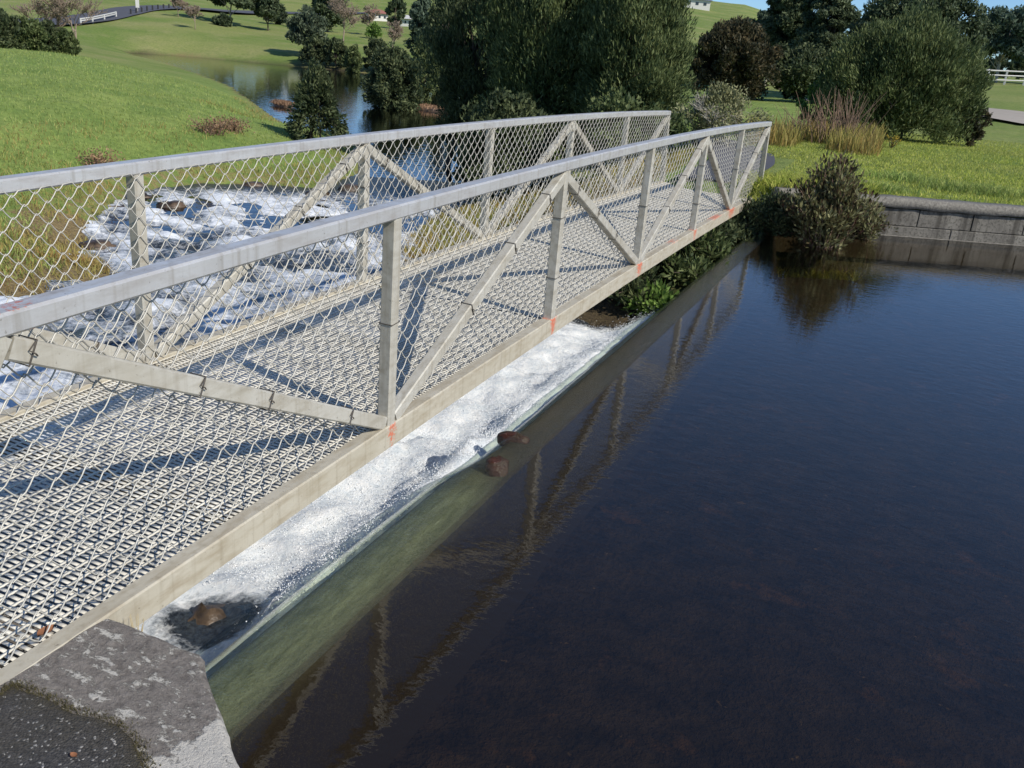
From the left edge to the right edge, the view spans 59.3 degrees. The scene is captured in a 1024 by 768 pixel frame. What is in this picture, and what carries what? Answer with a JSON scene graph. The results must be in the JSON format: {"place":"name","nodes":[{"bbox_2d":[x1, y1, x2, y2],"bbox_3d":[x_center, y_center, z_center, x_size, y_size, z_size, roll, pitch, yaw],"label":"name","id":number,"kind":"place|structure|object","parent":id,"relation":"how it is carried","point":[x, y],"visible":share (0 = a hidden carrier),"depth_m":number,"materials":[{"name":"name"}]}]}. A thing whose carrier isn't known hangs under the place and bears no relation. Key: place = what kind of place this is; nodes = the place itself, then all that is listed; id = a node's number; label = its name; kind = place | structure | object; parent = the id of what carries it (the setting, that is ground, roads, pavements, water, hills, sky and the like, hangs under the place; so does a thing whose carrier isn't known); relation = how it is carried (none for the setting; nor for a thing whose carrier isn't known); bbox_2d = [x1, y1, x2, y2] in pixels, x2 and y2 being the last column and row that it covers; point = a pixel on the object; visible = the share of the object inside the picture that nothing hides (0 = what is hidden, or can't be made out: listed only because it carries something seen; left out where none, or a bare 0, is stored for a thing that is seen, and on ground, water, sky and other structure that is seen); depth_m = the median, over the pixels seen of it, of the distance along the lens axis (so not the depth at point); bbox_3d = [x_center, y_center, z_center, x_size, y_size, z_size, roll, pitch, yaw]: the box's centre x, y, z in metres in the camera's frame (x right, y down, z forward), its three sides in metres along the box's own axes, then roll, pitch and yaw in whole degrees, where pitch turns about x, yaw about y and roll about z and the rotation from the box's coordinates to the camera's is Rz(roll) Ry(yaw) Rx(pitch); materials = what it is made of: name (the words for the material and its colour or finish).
{"place":"outdoors","nodes":[
{"label":"outdoors","id":0,"kind":"place"},
{"bbox_2d":[0,687,143,767],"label":"asphalt path","id":1,"kind":"structure","parent":0,"point":[36,731],"depth_m":2.33,"materials":[{"name":"asphalt"}]},
{"bbox_2d":[70,752,76,756],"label":"fallen leaf","id":2,"kind":"object","parent":1,"relation":"on","point":[73,754],"visible":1,"depth_m":2.27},
{"bbox_2d":[18,5,365,24],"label":"road","id":3,"kind":"structure","parent":0,"point":[123,12],"depth_m":105.20,"materials":[{"name":"asphalt"}]},
{"bbox_2d":[105,53,471,241],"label":"pond water","id":4,"kind":"structure","parent":0,"point":[263,85],"depth_m":40.94,"materials":[{"name":"liquid"}]},
{"bbox_2d":[270,99,293,107],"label":"sedge patch","id":5,"kind":"object","parent":4,"relation":"on","point":[281,103],"visible":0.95,"depth_m":40.58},
{"bbox_2d":[298,34,333,64],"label":"bank bush","id":6,"kind":"object","parent":4,"relation":"on","point":[315,43],"visible":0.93,"depth_m":80.29,"materials":[{"name":"green plant"}]},
{"bbox_2d":[283,57,352,149],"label":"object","id":7,"kind":"object","parent":4,"relation":"on","point":[313,98],"visible":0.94,"depth_m":25.44,"materials":[{"name":"green plant"}]},
{"bbox_2d":[417,103,443,112],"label":"sedge patch","id":8,"kind":"object","parent":4,"relation":"on","point":[427,107],"visible":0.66,"depth_m":45.22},
{"bbox_2d":[0,0,1023,326],"bbox_3d":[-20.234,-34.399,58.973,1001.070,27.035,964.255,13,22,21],"label":"ground","id":9,"kind":"structure","parent":0,"point":[170,32],"depth_m":24.46,"materials":[{"name":"plant"}]},
{"bbox_2d":[0,8,28,49],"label":"hedge bush","id":10,"kind":"object","parent":9,"relation":"on","point":[10,25],"visible":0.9,"depth_m":40.86,"materials":[{"name":"green plant"}]},
{"bbox_2d":[0,609,55,651],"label":"bridge seat","id":11,"kind":"object","parent":9,"relation":"on","point":[23,631],"depth_m":2.90,"materials":[{"name":"concrete"}]},
{"bbox_2d":[11,15,51,51],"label":"hedge bush","id":12,"kind":"object","parent":9,"relation":"on","point":[31,29],"visible":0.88,"depth_m":41.38,"materials":[{"name":"green plant"}]},
{"bbox_2d":[9,0,72,27],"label":"bare tree","id":13,"kind":"object","parent":9,"relation":"on","point":[39,7],"visible":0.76,"depth_m":53.00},
{"bbox_2d":[35,18,63,52],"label":"hedge bush","id":14,"kind":"object","parent":9,"relation":"on","point":[48,26],"visible":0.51,"depth_m":42.63,"materials":[{"name":"green plant"}]},
{"bbox_2d":[50,26,82,55],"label":"hedge bush","id":15,"kind":"object","parent":9,"relation":"on","point":[70,44],"visible":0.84,"depth_m":42.97,"materials":[{"name":"green plant"}]},
{"bbox_2d":[32,0,107,37],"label":"bare tree","id":16,"kind":"object","parent":9,"relation":"on","point":[60,5],"visible":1,"depth_m":52.15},
{"bbox_2d":[62,146,125,165],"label":"dead weeds","id":17,"kind":"object","parent":9,"relation":"on","point":[97,159],"visible":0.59,"depth_m":18.61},
{"bbox_2d":[78,239,115,249],"bbox_3d":[-6.379,-2.063,13.767,0.559,0.267,0.392,-34,43,-59],"label":"boulder","id":18,"kind":"object","parent":9,"relation":"on","point":[96,244],"visible":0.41,"depth_m":13.68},
{"bbox_2d":[79,11,116,24],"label":"guard rail","id":19,"kind":"object","parent":9,"relation":"on","point":[99,17],"visible":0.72,"depth_m":91.16,"materials":[{"name":"metal"}]},
{"bbox_2d":[0,619,239,767],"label":"concrete abutment","id":20,"kind":"object","parent":9,"relation":"on","point":[158,690],"visible":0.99,"depth_m":2.52,"materials":[{"name":"concrete"}]},
{"bbox_2d":[0,678,160,767],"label":"edge moss","id":21,"kind":"object","parent":20,"relation":"on","point":[18,686],"visible":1,"depth_m":2.43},
{"bbox_2d":[129,614,143,631],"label":"straw tuft","id":22,"kind":"object","parent":20,"relation":"on","point":[138,623],"visible":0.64,"depth_m":2.85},
{"bbox_2d":[135,0,138,10],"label":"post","id":23,"kind":"object","parent":9,"relation":"on","point":[137,3],"visible":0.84,"depth_m":106.62,"materials":[{"name":"white paint"}]},
{"bbox_2d":[170,0,189,16],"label":"bare tree","id":24,"kind":"object","parent":9,"relation":"on","point":[177,3],"visible":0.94,"depth_m":106.20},
{"bbox_2d":[183,4,203,28],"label":"bare tree","id":25,"kind":"object","parent":9,"relation":"on","point":[194,10],"visible":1,"depth_m":94.89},
{"bbox_2d":[186,112,241,136],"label":"dead weeds","id":26,"kind":"object","parent":9,"relation":"on","point":[212,129],"visible":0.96,"depth_m":22.61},
{"bbox_2d":[211,12,232,26],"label":"bush","id":27,"kind":"object","parent":9,"relation":"on","point":[223,19],"visible":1,"depth_m":104.34,"materials":[{"name":"green plant"}]},
{"bbox_2d":[207,0,252,15],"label":"slope tree","id":28,"kind":"object","parent":9,"relation":"on","point":[242,4],"visible":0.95,"depth_m":106.65,"materials":[{"name":"green plant"}]},
{"bbox_2d":[212,111,262,134],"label":"dead weeds","id":29,"kind":"object","parent":9,"relation":"on","point":[236,127],"visible":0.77,"depth_m":23.78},
{"bbox_2d":[242,181,264,186],"bbox_3d":[-5.899,-4.471,20.518,0.594,0.290,0.457,-2,22,-17],"label":"boulder","id":30,"kind":"object","parent":9,"relation":"on","point":[251,183],"visible":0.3,"depth_m":20.33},
{"bbox_2d":[248,0,285,30],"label":"slope tree","id":31,"kind":"object","parent":9,"relation":"on","point":[270,9],"visible":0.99,"depth_m":106.50,"materials":[{"name":"green plant"}]},
{"bbox_2d":[263,11,288,24],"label":"distant tree","id":32,"kind":"object","parent":9,"relation":"on","point":[282,18],"visible":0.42,"depth_m":121.03,"materials":[{"name":"green plant"}]},
{"bbox_2d":[285,4,328,45],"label":"slope tree","id":33,"kind":"object","parent":9,"relation":"on","point":[307,22],"visible":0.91,"depth_m":82.80,"materials":[{"name":"green plant"}]},
{"bbox_2d":[310,0,348,31],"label":"slope tree","id":34,"kind":"object","parent":9,"relation":"on","point":[319,7],"visible":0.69,"depth_m":115.32,"materials":[{"name":"green plant"}]},
{"bbox_2d":[0,176,660,666],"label":"river rapids","id":35,"kind":"structure","parent":9,"relation":"on","point":[246,602],"depth_m":6.39,"materials":[{"name":"liquid"}]},
{"bbox_2d":[156,200,186,207],"bbox_3d":[-6.653,-3.441,17.619,0.593,0.283,0.385,-11,26,-36],"label":"boulder","id":36,"kind":"object","parent":35,"relation":"in","point":[172,204],"visible":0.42,"depth_m":17.48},
{"bbox_2d":[188,602,225,625],"bbox_3d":[-1.409,1.118,4.175,0.253,0.225,0.236,22,27,38],"label":"boulder","id":37,"kind":"object","parent":35,"relation":"in","point":[208,614],"visible":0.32,"depth_m":4.11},
{"bbox_2d":[56,310,656,664],"bbox_3d":[-0.350,0.094,6.508,1.223,0.600,6.305,13,22,21],"label":"water spray","id":38,"kind":"object","parent":35,"relation":"on","point":[476,431],"visible":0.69,"depth_m":5.71,"materials":[{"name":"white"}]},
{"bbox_2d":[323,36,347,68],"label":"bank bush","id":39,"kind":"object","parent":9,"relation":"on","point":[336,45],"visible":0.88,"depth_m":79.77,"materials":[{"name":"green plant"}]},
{"bbox_2d":[327,0,362,40],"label":"bare tree","id":40,"kind":"object","parent":9,"relation":"on","point":[345,11],"visible":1,"depth_m":98.21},
{"bbox_2d":[338,184,357,191],"bbox_3d":[-3.780,-4.490,21.026,0.514,0.356,0.643,19,25,33],"label":"boulder","id":41,"kind":"object","parent":9,"relation":"on","point":[348,186],"visible":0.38,"depth_m":20.79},
{"bbox_2d":[341,43,362,72],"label":"bank bush","id":42,"kind":"object","parent":9,"relation":"on","point":[352,61],"visible":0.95,"depth_m":77.66,"materials":[{"name":"green plant"}]},
{"bbox_2d":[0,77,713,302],"bbox_3d":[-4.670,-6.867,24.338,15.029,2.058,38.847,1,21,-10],"label":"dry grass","id":43,"kind":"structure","parent":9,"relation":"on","point":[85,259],"depth_m":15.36,"materials":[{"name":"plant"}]},
{"bbox_2d":[359,4,381,25],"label":"bare tree","id":44,"kind":"object","parent":9,"relation":"on","point":[370,18],"visible":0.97,"depth_m":116.77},
{"bbox_2d":[365,21,382,38],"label":"slope tree","id":45,"kind":"object","parent":9,"relation":"on","point":[374,30],"visible":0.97,"depth_m":112.02,"materials":[{"name":"green plant"}]},
{"bbox_2d":[361,36,389,68],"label":"bank bush","id":46,"kind":"object","parent":9,"relation":"on","point":[373,43],"visible":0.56,"depth_m":79.22,"materials":[{"name":"green plant"}]},
{"bbox_2d":[366,9,387,20],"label":"house","id":47,"kind":"structure","parent":9,"relation":"on","point":[383,16],"depth_m":159.46,"materials":[{"name":"white"}]},
{"bbox_2d":[358,40,424,110],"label":"islet bush","id":48,"kind":"object","parent":9,"relation":"on","point":[388,88],"visible":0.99,"depth_m":43.91,"materials":[{"name":"green plant"}]},
{"bbox_2d":[386,20,403,44],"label":"bare tree","id":49,"kind":"object","parent":9,"relation":"on","point":[396,32],"visible":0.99,"depth_m":92.71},
{"bbox_2d":[384,0,406,25],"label":"distant tree","id":50,"kind":"object","parent":9,"relation":"on","point":[398,7],"visible":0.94,"depth_m":137.31,"materials":[{"name":"green plant"}]},
{"bbox_2d":[401,15,411,26],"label":"house","id":51,"kind":"structure","parent":9,"relation":"on","point":[407,19],"depth_m":146.40,"materials":[{"name":"white paint"}]},
{"bbox_2d":[403,0,432,58],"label":"slope tree","id":52,"kind":"object","parent":9,"relation":"on","point":[418,14],"visible":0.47,"depth_m":84.26,"materials":[{"name":"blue plant"}]},
{"bbox_2d":[412,35,442,100],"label":"islet bush","id":53,"kind":"object","parent":9,"relation":"on","point":[422,79],"visible":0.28,"depth_m":51.34,"materials":[{"name":"green plant"}]},
{"bbox_2d":[424,0,455,74],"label":"slope tree","id":54,"kind":"object","parent":9,"relation":"on","point":[430,10],"visible":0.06,"depth_m":68.77,"materials":[{"name":"green plant"}]},
{"bbox_2d":[411,0,523,166],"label":"tea tree","id":55,"kind":"object","parent":9,"relation":"on","point":[457,50],"visible":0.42,"depth_m":24.87,"materials":[{"name":"green plant"}]},
{"bbox_2d":[207,233,767,741],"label":"weir wall","id":56,"kind":"structure","parent":9,"relation":"on","point":[249,683],"depth_m":4.01,"materials":[{"name":"concrete"}]},
{"bbox_2d":[205,232,769,677],"bbox_3d":[1.048,-0.252,7.883,0.639,0.666,11.380,13,22,21],"label":"weir overflow","id":57,"kind":"object","parent":56,"relation":"on","point":[223,658],"visible":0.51,"depth_m":4.80,"materials":[{"name":"white liquid"}]},
{"bbox_2d":[485,455,508,476],"bbox_3d":[-0.086,0.467,4.978,0.133,0.115,0.170,6,21,2],"label":"rusty lump","id":58,"kind":"object","parent":56,"relation":"on","point":[497,462],"visible":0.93,"depth_m":4.92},
{"bbox_2d":[497,431,529,446],"bbox_3d":[0.005,0.337,5.323,0.210,0.103,0.086,13,22,20],"label":"rusty lump","id":59,"kind":"object","parent":56,"relation":"on","point":[517,437],"visible":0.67,"depth_m":5.29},
{"bbox_2d":[450,86,562,199],"bbox_3d":[-0.238,-4.955,19.327,2.544,2.763,2.368,8,21,9],"label":"bank bush","id":60,"kind":"object","parent":9,"relation":"on","point":[500,105],"visible":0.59,"depth_m":18.95,"materials":[{"name":"green plant"}]},
{"bbox_2d":[462,0,607,159],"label":"tea tree","id":61,"kind":"object","parent":9,"relation":"on","point":[536,49],"visible":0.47,"depth_m":21.78,"materials":[{"name":"green plant"}]},
{"bbox_2d":[561,84,691,175],"bbox_3d":[2.151,-4.933,18.146,2.822,2.100,2.661,13,22,21],"label":"bank bush","id":62,"kind":"object","parent":9,"relation":"on","point":[613,100],"visible":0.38,"depth_m":17.64,"materials":[{"name":"green plant"}]},
{"bbox_2d":[582,261,673,312],"bbox_3d":[1.283,-1.107,9.758,0.974,0.527,1.020,-11,26,-36],"label":"bank plant","id":63,"kind":"object","parent":9,"relation":"on","point":[629,288],"visible":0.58,"depth_m":9.54,"materials":[{"name":"bright green leaf"}]},
{"bbox_2d":[569,0,699,125],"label":"tea tree","id":64,"kind":"object","parent":9,"relation":"on","point":[641,48],"visible":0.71,"depth_m":19.92,"materials":[{"name":"green plant"}]},
{"bbox_2d":[620,278,678,315],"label":"bank plant","id":65,"kind":"object","parent":9,"relation":"on","point":[658,302],"visible":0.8,"depth_m":9.47,"materials":[{"name":"green plant"}]},
{"bbox_2d":[627,227,684,257],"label":"bank plant","id":66,"kind":"object","parent":9,"relation":"on","point":[678,252],"visible":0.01,"depth_m":11.06,"materials":[{"name":"green plant"}]},
{"bbox_2d":[614,244,698,284],"bbox_3d":[1.657,-1.425,10.338,0.866,0.572,1.067,-13,27,-39],"label":"bank plant","id":67,"kind":"object","parent":9,"relation":"on","point":[661,264],"visible":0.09,"depth_m":10.29,"materials":[{"name":"green plant"}]},
{"bbox_2d":[660,245,728,286],"bbox_3d":[2.037,-1.342,10.247,0.805,0.513,0.808,13,22,21],"label":"bank plant","id":68,"kind":"object","parent":9,"relation":"on","point":[684,269],"visible":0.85,"depth_m":10.13,"materials":[{"name":"green plant"}]},
{"bbox_2d":[686,0,711,10],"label":"house","id":69,"kind":"structure","parent":9,"relation":"on","point":[701,4],"depth_m":224.29,"materials":[{"name":"white"}]},
{"bbox_2d":[688,92,725,144],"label":"bare shrub","id":70,"kind":"object","parent":9,"relation":"on","point":[699,101],"visible":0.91,"depth_m":18.32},
{"bbox_2d":[678,228,736,263],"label":"bank plant","id":71,"kind":"object","parent":9,"relation":"on","point":[708,244],"visible":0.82,"depth_m":10.90,"materials":[{"name":"green plant"}]},
{"bbox_2d":[675,221,739,247],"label":"bank plant","id":72,"kind":"object","parent":9,"relation":"on","point":[728,231],"visible":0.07,"depth_m":11.55,"materials":[{"name":"green plant"}]},
{"bbox_2d":[671,77,774,146],"bbox_3d":[4.409,-5.511,18.788,2.032,1.702,1.704,13,22,21],"label":"twiggy shrub","id":73,"kind":"object","parent":9,"relation":"on","point":[718,94],"visible":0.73,"depth_m":18.45,"materials":[{"name":"green plant"}]},
{"bbox_2d":[676,138,774,181],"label":"footpath","id":74,"kind":"structure","parent":9,"relation":"on","point":[770,161],"depth_m":15.92,"materials":[{"name":"concrete"}]},
{"bbox_2d":[687,15,783,100],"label":"round tree","id":75,"kind":"object","parent":9,"relation":"on","point":[738,51],"visible":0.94,"depth_m":40.34,"materials":[{"name":"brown plant"}]},
{"bbox_2d":[723,209,763,244],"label":"bank plant","id":76,"kind":"object","parent":9,"relation":"on","point":[745,228],"visible":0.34,"depth_m":11.98,"materials":[{"name":"green plant"}]},
{"bbox_2d":[739,187,793,235],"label":"waterside shrub","id":77,"kind":"object","parent":9,"relation":"on","point":[773,203],"visible":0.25,"depth_m":12.15,"materials":[{"name":"green plant"}]},
{"bbox_2d":[749,9,783,82],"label":"gum tree","id":78,"kind":"object","parent":9,"relation":"on","point":[762,14],"visible":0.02,"depth_m":55.48,"materials":[{"name":"green plant"}]},
{"bbox_2d":[739,184,808,236],"bbox_3d":[3.598,-2.353,12.188,1.107,0.712,1.162,-1,21,-15],"label":"waterside shrub","id":79,"kind":"object","parent":9,"relation":"on","point":[755,212],"visible":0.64,"depth_m":12.06,"materials":[{"name":"green plant"}]},
{"bbox_2d":[760,0,813,89],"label":"gum tree","id":80,"kind":"object","parent":9,"relation":"on","point":[787,19],"visible":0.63,"depth_m":51.17,"materials":[{"name":"green plant"}]},
{"bbox_2d":[769,40,837,103],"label":"tree","id":81,"kind":"object","parent":9,"relation":"on","point":[797,66],"visible":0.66,"depth_m":40.55,"materials":[{"name":"green plant"}]},
{"bbox_2d":[776,103,838,137],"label":"dead stems","id":82,"kind":"object","parent":9,"relation":"on","point":[798,121],"visible":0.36,"depth_m":22.01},
{"bbox_2d":[796,81,827,123],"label":"bush","id":83,"kind":"object","parent":9,"relation":"on","point":[810,96],"visible":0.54,"depth_m":27.26,"materials":[{"name":"green plant"}]},
{"bbox_2d":[744,110,891,155],"bbox_3d":[7.003,-5.988,21.222,3.954,0.684,5.330,13,22,21],"label":"reed bed","id":84,"kind":"object","parent":9,"relation":"on","point":[854,142],"visible":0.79,"depth_m":19.56,"materials":[{"name":"plant"}]},
{"bbox_2d":[788,0,862,52],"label":"gum tree","id":85,"kind":"object","parent":9,"relation":"on","point":[826,23],"visible":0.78,"depth_m":47.10,"materials":[{"name":"green plant"}]},
{"bbox_2d":[778,143,887,248],"bbox_3d":[4.122,-2.400,11.531,1.317,1.352,1.267,-2,22,-17],"label":"waterside shrub","id":86,"kind":"object","parent":9,"relation":"on","point":[832,217],"visible":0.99,"depth_m":11.34,"materials":[{"name":"green plant"}]},
{"bbox_2d":[791,88,896,143],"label":"dead stems","id":87,"kind":"object","parent":9,"relation":"on","point":[838,112],"visible":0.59,"depth_m":20.71,"materials":[{"name":"plant"}]},
{"bbox_2d":[756,129,1023,204],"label":"lawn grass","id":88,"kind":"structure","parent":9,"relation":"on","point":[938,158],"depth_m":17.73,"materials":[{"name":"plant"}]},
{"bbox_2d":[886,134,901,147],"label":"yellow clump","id":89,"kind":"object","parent":9,"relation":"on","point":[892,142],"visible":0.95,"depth_m":21.02,"materials":[{"name":"green plant"}]},
{"bbox_2d":[771,186,1023,245],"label":"retaining wall","id":90,"kind":"structure","parent":9,"relation":"on","point":[946,219],"depth_m":12.80,"materials":[{"name":"concrete"}]},
{"bbox_2d":[806,0,996,144],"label":"round shrub","id":91,"kind":"object","parent":9,"relation":"on","point":[898,58],"visible":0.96,"depth_m":23.56,"materials":[{"name":"green plant"}]},
{"bbox_2d":[844,0,1001,98],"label":"gum tree","id":92,"kind":"object","parent":9,"relation":"on","point":[891,9],"visible":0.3,"depth_m":41.51,"materials":[{"name":"green plant"}]},
{"bbox_2d":[851,167,1023,199],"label":"rank grass","id":93,"kind":"structure","parent":9,"relation":"on","point":[955,186],"depth_m":14.08,"materials":[{"name":"plant"}]},
{"bbox_2d":[959,107,992,146],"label":"edge bush","id":94,"kind":"object","parent":9,"relation":"on","point":[978,128],"visible":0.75,"depth_m":23.95,"materials":[{"name":"green plant"}]},
{"bbox_2d":[966,5,1023,82],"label":"gum tree","id":95,"kind":"object","parent":9,"relation":"on","point":[1010,47],"visible":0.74,"depth_m":77.33,"materials":[{"name":"green plant"}]},
{"bbox_2d":[971,69,1023,84],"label":"rail fence","id":96,"kind":"object","parent":9,"relation":"on","point":[1005,75],"visible":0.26,"depth_m":75.52,"materials":[{"name":"white paint"}]},
{"bbox_2d":[985,53,1018,77],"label":"distant tree","id":97,"kind":"object","parent":9,"relation":"on","point":[1009,65],"visible":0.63,"depth_m":125.07,"materials":[{"name":"green plant"}]},
{"bbox_2d":[1010,60,1023,78],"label":"distant tree","id":98,"kind":"object","parent":9,"relation":"on","point":[1020,65],"visible":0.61,"depth_m":124.28,"materials":[{"name":"green plant"}]},
{"bbox_2d":[230,234,1023,767],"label":"pond water","id":99,"kind":"structure","parent":0,"point":[760,504],"depth_m":4.06,"materials":[{"name":"liquid"}]},
{"bbox_2d":[849,196,898,240],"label":"waterside shrub","id":100,"kind":"object","parent":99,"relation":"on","point":[871,231],"visible":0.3,"depth_m":12.25,"materials":[{"name":"green plant"}]},
{"bbox_2d":[723,169,890,223],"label":"verge grass","id":101,"kind":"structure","parent":0,"point":[771,179],"depth_m":13.03,"materials":[{"name":"plant"}]},
{"bbox_2d":[712,0,1023,69],"label":"sky","id":102,"kind":"structure","parent":0,"point":[759,4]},
{"bbox_2d":[806,99,1023,123],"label":"gravel track","id":103,"kind":"structure","parent":0,"point":[1010,115],"depth_m":41.37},
{"bbox_3d":[2.851,-2.376,13.702,1.900,0.980,1.000,13,22,21],"label":"bridge seat","id":104,"kind":"object","parent":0,"visible":0},
{"bbox_2d":[0,110,771,684],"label":"footbridge","id":105,"kind":"object","parent":104,"relation":"on","point":[662,206],"visible":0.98,"depth_m":4.29,"materials":[{"name":"metal"}]},
{"bbox_2d":[37,624,53,636],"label":"fallen leaf","id":106,"kind":"object","parent":105,"relation":"on","point":[42,631],"visible":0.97,"depth_m":2.72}
]}

